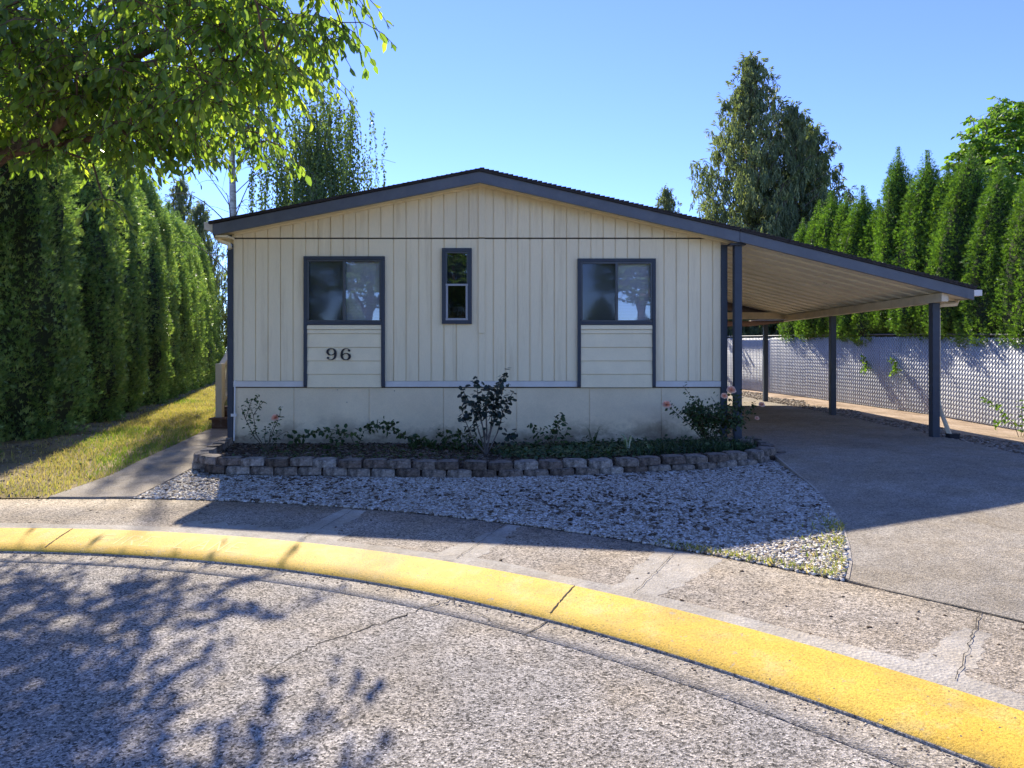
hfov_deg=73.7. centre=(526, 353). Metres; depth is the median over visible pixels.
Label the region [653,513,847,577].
edge weeds
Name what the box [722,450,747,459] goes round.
retaining block
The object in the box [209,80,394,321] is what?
weeping birch
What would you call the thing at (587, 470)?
retaining block
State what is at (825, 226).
arborvitae
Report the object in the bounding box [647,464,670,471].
retaining block
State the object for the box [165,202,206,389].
arborvitae
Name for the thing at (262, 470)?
retaining block
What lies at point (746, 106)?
conifer
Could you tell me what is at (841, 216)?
arborvitae
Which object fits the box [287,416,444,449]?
trailing vine
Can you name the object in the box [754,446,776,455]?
retaining block
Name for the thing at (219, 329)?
arborvitae
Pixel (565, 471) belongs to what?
retaining block
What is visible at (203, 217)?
conifer
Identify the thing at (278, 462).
retaining block
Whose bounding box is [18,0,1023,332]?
sky
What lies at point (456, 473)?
retaining block
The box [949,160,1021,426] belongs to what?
arborvitae
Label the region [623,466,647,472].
retaining block
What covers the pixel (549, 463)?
retaining block
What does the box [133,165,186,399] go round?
arborvitae
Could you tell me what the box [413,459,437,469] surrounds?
retaining block
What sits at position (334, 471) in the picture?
retaining block
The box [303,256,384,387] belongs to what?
window
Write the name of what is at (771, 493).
gravel stones
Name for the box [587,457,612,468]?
retaining block
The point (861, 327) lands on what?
arborvitae
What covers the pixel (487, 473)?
retaining block
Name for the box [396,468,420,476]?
retaining block
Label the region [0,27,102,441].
arborvitae
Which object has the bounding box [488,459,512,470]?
retaining block
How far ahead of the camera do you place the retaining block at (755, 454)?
8.32 m
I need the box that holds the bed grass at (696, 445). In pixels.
[631,435,758,455]
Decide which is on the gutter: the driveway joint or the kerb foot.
the kerb foot
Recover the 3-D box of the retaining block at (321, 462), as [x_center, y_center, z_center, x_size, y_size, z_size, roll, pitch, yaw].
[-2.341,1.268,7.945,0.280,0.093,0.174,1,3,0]
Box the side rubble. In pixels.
[727,391,1023,454]
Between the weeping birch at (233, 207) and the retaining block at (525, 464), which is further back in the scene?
the weeping birch at (233, 207)
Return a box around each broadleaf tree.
[0,0,396,236]
[940,96,1023,196]
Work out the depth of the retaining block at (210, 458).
8.05 m
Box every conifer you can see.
[164,176,226,345]
[187,200,226,349]
[655,183,681,212]
[686,50,827,337]
[727,97,844,338]
[727,120,858,337]
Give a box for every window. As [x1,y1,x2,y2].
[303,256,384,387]
[442,248,471,323]
[577,258,655,387]
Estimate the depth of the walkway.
8.02 m
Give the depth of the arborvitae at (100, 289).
13.30 m
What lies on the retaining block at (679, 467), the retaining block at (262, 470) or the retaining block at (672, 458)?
the retaining block at (672, 458)
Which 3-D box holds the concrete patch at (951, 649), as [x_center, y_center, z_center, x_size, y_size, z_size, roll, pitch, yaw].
[2.167,1.491,3.431,0.670,0.013,0.244,0,0,-44]
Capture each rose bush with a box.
[241,394,287,450]
[662,382,764,443]
[980,397,1023,436]
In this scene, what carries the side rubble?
on the side strip
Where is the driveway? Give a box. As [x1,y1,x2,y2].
[727,393,1023,621]
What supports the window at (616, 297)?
in the mobile home
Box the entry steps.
[209,352,226,428]
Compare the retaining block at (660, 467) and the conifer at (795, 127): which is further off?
the conifer at (795, 127)
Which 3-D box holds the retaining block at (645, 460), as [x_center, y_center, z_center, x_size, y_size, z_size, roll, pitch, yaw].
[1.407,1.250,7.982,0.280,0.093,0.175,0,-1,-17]
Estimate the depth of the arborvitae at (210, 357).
29.09 m
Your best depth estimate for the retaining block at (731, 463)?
8.13 m
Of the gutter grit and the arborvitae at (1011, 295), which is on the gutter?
the gutter grit
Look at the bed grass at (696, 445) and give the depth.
8.71 m
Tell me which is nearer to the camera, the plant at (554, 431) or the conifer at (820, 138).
the plant at (554, 431)
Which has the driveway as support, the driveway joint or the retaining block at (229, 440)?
the driveway joint
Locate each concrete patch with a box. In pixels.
[177,521,351,539]
[297,509,364,531]
[439,525,519,557]
[614,548,723,595]
[914,627,991,676]
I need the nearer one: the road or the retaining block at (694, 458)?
the road
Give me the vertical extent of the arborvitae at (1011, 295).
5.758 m
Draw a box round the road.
[0,562,899,767]
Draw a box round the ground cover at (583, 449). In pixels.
[489,433,756,459]
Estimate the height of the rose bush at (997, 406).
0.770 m
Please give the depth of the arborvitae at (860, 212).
18.42 m
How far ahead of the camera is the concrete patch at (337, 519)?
6.07 m
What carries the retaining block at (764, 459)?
on the gravel stones at (771, 493)
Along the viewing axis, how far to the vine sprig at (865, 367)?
17.58 m
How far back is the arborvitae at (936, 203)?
15.71 m
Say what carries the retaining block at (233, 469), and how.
on the gravel stones at (771, 493)
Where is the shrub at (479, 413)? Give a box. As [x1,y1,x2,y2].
[457,369,517,454]
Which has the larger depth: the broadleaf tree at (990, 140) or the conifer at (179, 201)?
the conifer at (179, 201)
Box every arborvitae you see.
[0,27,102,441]
[0,190,17,452]
[60,129,133,424]
[93,150,153,411]
[124,179,175,405]
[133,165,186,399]
[156,203,198,394]
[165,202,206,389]
[175,211,209,386]
[189,225,222,381]
[192,247,217,384]
[209,267,225,362]
[777,218,809,341]
[790,199,824,398]
[798,190,839,339]
[819,191,853,337]
[827,185,874,404]
[844,199,886,407]
[866,146,913,336]
[883,150,942,413]
[908,161,955,341]
[920,144,994,340]
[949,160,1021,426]
[988,176,1023,349]
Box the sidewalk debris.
[15,499,1023,664]
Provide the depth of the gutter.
3.65 m
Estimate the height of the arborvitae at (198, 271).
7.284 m
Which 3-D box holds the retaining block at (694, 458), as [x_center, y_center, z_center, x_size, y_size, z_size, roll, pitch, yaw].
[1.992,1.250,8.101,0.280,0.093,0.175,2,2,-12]
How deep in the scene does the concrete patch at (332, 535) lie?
5.79 m
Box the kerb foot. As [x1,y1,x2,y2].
[0,551,995,767]
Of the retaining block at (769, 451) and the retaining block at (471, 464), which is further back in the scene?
the retaining block at (769, 451)
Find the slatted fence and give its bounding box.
[727,333,1023,430]
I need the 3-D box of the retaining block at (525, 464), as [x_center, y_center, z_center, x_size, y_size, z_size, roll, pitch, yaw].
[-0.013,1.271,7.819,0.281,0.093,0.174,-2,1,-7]
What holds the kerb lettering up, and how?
on the kerb
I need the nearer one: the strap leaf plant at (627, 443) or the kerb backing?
the kerb backing
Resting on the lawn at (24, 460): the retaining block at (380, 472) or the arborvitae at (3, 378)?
the arborvitae at (3, 378)
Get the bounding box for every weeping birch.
[164,12,284,271]
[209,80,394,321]
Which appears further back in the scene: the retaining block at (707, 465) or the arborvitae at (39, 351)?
the arborvitae at (39, 351)
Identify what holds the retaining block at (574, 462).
on the retaining block at (587, 470)
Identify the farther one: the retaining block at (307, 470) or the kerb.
the retaining block at (307, 470)
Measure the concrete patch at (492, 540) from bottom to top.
0.018 m
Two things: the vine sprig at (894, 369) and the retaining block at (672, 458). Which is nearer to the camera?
the retaining block at (672, 458)
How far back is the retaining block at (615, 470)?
7.81 m
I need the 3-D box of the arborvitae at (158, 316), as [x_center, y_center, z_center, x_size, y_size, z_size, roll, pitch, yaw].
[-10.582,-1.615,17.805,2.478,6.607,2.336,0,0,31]
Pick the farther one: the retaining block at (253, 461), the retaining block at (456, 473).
the retaining block at (253, 461)
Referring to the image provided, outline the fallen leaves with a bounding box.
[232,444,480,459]
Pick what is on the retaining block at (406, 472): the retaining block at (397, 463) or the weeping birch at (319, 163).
the retaining block at (397, 463)
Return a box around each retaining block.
[192,460,205,468]
[193,451,208,461]
[197,453,223,464]
[200,447,216,453]
[204,464,226,472]
[207,444,221,452]
[212,441,227,449]
[217,456,244,464]
[218,437,232,445]
[226,465,250,473]
[240,456,266,465]
[250,466,274,474]
[265,457,291,466]
[274,466,297,474]
[290,456,315,465]
[298,466,322,474]
[312,457,337,467]
[323,467,346,475]
[338,458,363,467]
[347,468,370,476]
[363,458,387,467]
[371,468,395,476]
[386,459,410,468]
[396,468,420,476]
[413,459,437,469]
[422,469,445,477]
[435,459,459,469]
[447,469,471,477]
[463,459,487,469]
[472,469,495,477]
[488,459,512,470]
[499,468,522,477]
[514,459,537,469]
[524,469,548,476]
[538,459,561,468]
[550,467,573,475]
[562,458,586,466]
[575,466,598,474]
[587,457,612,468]
[599,466,623,473]
[614,457,638,466]
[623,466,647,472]
[635,455,660,465]
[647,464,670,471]
[660,454,685,463]
[670,464,694,470]
[682,454,707,463]
[693,462,716,469]
[703,452,728,461]
[716,460,737,467]
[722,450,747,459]
[737,458,757,465]
[740,438,753,444]
[744,449,763,458]
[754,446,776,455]
[755,440,769,446]
[756,456,769,463]
[760,443,774,447]
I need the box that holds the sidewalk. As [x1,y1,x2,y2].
[0,499,1023,695]
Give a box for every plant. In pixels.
[527,412,571,446]
[620,434,631,453]
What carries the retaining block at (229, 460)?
on the retaining block at (216, 468)
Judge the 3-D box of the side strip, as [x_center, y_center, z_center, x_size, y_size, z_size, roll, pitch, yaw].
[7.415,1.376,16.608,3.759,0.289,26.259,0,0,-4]
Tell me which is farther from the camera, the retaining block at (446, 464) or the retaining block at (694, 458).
the retaining block at (694, 458)
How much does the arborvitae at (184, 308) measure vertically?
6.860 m
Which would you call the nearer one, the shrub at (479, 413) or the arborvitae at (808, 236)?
the shrub at (479, 413)
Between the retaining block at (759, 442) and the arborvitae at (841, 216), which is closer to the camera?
the retaining block at (759, 442)
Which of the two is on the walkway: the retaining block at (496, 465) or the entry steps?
the entry steps
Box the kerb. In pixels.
[0,528,1023,767]
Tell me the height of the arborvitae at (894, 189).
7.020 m
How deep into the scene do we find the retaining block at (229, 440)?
9.63 m
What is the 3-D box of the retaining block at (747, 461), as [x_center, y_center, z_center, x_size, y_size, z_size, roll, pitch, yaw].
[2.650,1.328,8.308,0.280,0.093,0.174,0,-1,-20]
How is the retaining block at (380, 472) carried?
on the gravel stones at (771, 493)
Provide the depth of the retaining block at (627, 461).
7.85 m
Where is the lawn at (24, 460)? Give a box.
[0,382,225,497]
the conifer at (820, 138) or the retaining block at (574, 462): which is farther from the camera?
the conifer at (820, 138)
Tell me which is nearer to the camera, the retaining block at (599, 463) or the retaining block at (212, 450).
the retaining block at (599, 463)
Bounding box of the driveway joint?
[775,455,851,578]
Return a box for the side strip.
[742,389,1023,450]
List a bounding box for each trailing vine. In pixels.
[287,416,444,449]
[408,428,483,449]
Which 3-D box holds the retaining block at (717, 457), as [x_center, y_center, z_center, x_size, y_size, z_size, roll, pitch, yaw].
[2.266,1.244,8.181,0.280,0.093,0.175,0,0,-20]
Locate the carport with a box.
[721,228,981,440]
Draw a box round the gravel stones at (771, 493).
[133,460,850,581]
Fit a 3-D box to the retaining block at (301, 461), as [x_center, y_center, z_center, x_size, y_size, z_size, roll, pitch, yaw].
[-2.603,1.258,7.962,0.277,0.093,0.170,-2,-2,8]
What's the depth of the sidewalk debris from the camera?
4.62 m
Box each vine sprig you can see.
[860,354,870,374]
[887,356,901,376]
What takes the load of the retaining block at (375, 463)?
on the retaining block at (380, 472)
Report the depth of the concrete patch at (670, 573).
4.67 m
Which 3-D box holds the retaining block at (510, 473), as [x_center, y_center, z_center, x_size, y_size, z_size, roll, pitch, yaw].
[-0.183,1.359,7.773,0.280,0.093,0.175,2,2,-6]
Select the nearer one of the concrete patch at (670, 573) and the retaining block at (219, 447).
the concrete patch at (670, 573)
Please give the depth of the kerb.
3.85 m
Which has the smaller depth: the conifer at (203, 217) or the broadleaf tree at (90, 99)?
the broadleaf tree at (90, 99)
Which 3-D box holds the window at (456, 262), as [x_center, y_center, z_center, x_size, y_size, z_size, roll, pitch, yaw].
[-1.040,-1.003,10.375,0.444,1.129,0.450,0,0,0]
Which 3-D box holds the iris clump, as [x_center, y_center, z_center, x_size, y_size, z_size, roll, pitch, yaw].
[0.930,1.181,9.695,0.319,0.318,0.112,0,0,9]
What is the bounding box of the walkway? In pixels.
[49,429,226,498]
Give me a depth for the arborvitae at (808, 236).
20.37 m
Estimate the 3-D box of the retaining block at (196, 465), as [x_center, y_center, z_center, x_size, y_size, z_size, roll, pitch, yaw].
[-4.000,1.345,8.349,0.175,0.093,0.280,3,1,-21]
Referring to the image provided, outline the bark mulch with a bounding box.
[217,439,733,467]
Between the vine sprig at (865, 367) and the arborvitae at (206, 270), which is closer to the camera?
the vine sprig at (865, 367)
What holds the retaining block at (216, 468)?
on the gravel stones at (771, 493)
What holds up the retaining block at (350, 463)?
on the retaining block at (334, 471)
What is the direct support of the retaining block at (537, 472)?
on the gravel stones at (771, 493)
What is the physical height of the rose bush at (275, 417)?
0.808 m
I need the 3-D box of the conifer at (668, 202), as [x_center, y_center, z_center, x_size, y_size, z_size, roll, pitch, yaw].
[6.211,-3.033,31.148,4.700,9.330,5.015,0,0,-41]
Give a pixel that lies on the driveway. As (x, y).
(925, 516)
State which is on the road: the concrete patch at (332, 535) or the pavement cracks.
the pavement cracks
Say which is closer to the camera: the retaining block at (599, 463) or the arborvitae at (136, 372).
the retaining block at (599, 463)
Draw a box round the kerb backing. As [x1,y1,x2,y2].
[0,523,1023,710]
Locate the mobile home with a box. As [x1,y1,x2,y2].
[204,167,739,443]
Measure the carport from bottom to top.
3.108 m
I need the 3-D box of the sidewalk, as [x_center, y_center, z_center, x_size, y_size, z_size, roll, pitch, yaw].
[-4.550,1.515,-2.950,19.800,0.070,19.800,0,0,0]
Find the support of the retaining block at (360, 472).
on the gravel stones at (771, 493)
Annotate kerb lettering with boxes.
[92,535,246,552]
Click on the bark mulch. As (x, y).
(370, 452)
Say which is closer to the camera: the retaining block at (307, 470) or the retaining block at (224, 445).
the retaining block at (307, 470)
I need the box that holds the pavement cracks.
[18,497,1023,678]
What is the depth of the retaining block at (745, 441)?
9.20 m
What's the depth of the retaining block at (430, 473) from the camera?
7.74 m
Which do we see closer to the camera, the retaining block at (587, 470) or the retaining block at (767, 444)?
the retaining block at (587, 470)
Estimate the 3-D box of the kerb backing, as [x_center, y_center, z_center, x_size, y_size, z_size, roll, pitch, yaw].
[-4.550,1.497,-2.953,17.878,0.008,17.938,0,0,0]
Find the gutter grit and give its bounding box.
[1,553,982,767]
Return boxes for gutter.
[0,553,983,767]
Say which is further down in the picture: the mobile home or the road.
the road
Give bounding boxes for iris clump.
[581,425,600,443]

